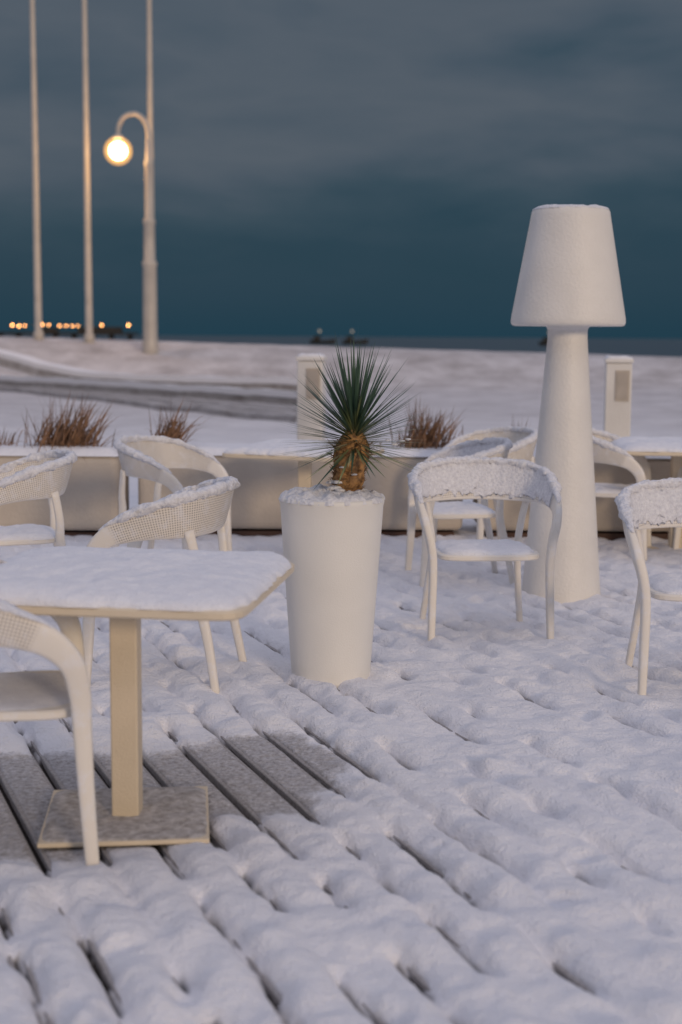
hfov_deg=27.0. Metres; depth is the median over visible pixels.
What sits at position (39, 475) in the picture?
cafe chair
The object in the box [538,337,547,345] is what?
fishing boat
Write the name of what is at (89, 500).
planter wall
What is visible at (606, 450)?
cafe chair
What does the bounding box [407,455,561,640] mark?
cafe chair
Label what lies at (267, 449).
cafe table
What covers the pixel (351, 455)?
yucca plant
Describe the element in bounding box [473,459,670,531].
planter wall
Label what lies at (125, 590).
cafe table
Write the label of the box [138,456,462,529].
planter wall
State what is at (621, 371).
post panel
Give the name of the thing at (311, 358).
cap
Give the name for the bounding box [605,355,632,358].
snow
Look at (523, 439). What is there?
cafe chair
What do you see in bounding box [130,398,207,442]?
ornamental grass
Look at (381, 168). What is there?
sky
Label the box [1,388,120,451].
ornamental grass
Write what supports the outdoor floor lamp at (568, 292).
on the snow ground at (566, 777)
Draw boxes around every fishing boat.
[309,330,335,343]
[342,330,368,343]
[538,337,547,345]
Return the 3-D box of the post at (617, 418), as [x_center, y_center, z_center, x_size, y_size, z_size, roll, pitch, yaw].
[2.365,-0.630,12.213,0.220,1.290,0.200,1,7,8]
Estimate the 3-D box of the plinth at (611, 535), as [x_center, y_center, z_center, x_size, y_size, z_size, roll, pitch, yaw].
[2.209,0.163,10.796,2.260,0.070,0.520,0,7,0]
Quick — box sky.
[0,0,681,338]
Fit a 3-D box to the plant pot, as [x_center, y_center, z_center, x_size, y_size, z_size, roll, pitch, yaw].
[-0.042,0.312,6.213,0.464,0.856,0.471,0,7,0]
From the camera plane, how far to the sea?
655.26 m
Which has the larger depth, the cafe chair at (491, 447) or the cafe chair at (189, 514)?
the cafe chair at (491, 447)
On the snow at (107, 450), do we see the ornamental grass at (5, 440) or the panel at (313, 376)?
the ornamental grass at (5, 440)
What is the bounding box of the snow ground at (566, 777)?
[0,337,681,1023]
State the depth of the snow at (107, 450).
10.33 m
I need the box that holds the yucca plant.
[273,327,430,491]
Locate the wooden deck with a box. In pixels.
[0,598,650,1023]
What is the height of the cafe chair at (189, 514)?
0.896 m
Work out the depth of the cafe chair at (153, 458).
8.86 m
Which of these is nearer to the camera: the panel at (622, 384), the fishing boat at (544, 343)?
the panel at (622, 384)
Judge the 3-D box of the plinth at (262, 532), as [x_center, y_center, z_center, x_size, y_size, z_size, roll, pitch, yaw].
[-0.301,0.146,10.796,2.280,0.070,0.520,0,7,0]
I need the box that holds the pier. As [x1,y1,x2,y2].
[0,324,137,339]
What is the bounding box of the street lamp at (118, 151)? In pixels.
[109,111,158,353]
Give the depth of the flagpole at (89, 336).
44.72 m
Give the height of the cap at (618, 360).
0.035 m
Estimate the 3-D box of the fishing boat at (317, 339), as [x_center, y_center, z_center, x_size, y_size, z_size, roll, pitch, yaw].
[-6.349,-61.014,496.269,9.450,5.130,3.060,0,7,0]
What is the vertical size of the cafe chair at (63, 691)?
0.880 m
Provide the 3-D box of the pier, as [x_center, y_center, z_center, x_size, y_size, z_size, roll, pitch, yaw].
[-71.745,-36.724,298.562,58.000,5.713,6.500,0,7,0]
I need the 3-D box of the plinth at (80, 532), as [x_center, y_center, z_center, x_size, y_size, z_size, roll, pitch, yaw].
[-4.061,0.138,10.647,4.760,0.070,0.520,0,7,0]
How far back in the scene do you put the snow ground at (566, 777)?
4.63 m
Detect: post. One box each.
[297,361,325,439]
[603,363,631,436]
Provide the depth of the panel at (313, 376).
12.04 m
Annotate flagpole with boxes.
[30,0,44,340]
[80,0,95,343]
[147,0,157,339]
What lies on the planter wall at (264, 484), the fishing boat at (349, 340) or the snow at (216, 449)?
the snow at (216, 449)
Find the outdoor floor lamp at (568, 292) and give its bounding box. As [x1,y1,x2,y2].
[511,204,625,603]
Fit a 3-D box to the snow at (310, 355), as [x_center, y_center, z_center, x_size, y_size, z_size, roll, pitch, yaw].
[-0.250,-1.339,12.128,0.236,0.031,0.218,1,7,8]
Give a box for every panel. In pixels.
[308,371,317,396]
[615,370,629,400]
[616,373,627,398]
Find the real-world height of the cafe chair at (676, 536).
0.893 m
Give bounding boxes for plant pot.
[278,483,384,687]
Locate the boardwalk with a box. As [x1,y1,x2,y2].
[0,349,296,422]
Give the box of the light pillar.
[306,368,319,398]
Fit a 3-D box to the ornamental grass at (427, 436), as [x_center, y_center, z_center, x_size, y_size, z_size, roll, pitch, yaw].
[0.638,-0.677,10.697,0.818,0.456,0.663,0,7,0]
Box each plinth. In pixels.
[64,530,97,535]
[210,529,453,537]
[484,530,667,540]
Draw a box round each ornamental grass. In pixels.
[0,425,21,445]
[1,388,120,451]
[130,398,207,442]
[379,393,463,448]
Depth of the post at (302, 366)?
12.09 m
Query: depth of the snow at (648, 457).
10.44 m
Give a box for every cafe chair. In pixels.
[0,449,80,617]
[0,560,99,865]
[82,476,246,693]
[112,433,231,550]
[405,437,513,586]
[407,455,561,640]
[433,425,537,539]
[592,427,650,560]
[614,477,681,694]
[672,466,681,548]
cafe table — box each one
[0,546,293,847]
[222,438,383,487]
[611,436,681,548]
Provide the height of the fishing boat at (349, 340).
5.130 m
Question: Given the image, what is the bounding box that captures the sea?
[3,334,681,356]
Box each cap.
[296,357,326,360]
[604,359,633,362]
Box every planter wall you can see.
[0,456,128,529]
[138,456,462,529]
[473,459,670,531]
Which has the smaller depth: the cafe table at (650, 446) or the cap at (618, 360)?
the cafe table at (650, 446)
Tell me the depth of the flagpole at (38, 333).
45.02 m
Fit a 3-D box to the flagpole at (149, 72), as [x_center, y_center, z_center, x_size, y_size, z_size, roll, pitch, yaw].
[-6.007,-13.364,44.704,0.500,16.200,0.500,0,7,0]
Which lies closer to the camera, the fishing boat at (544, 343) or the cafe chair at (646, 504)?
the cafe chair at (646, 504)
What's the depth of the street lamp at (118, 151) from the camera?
43.39 m

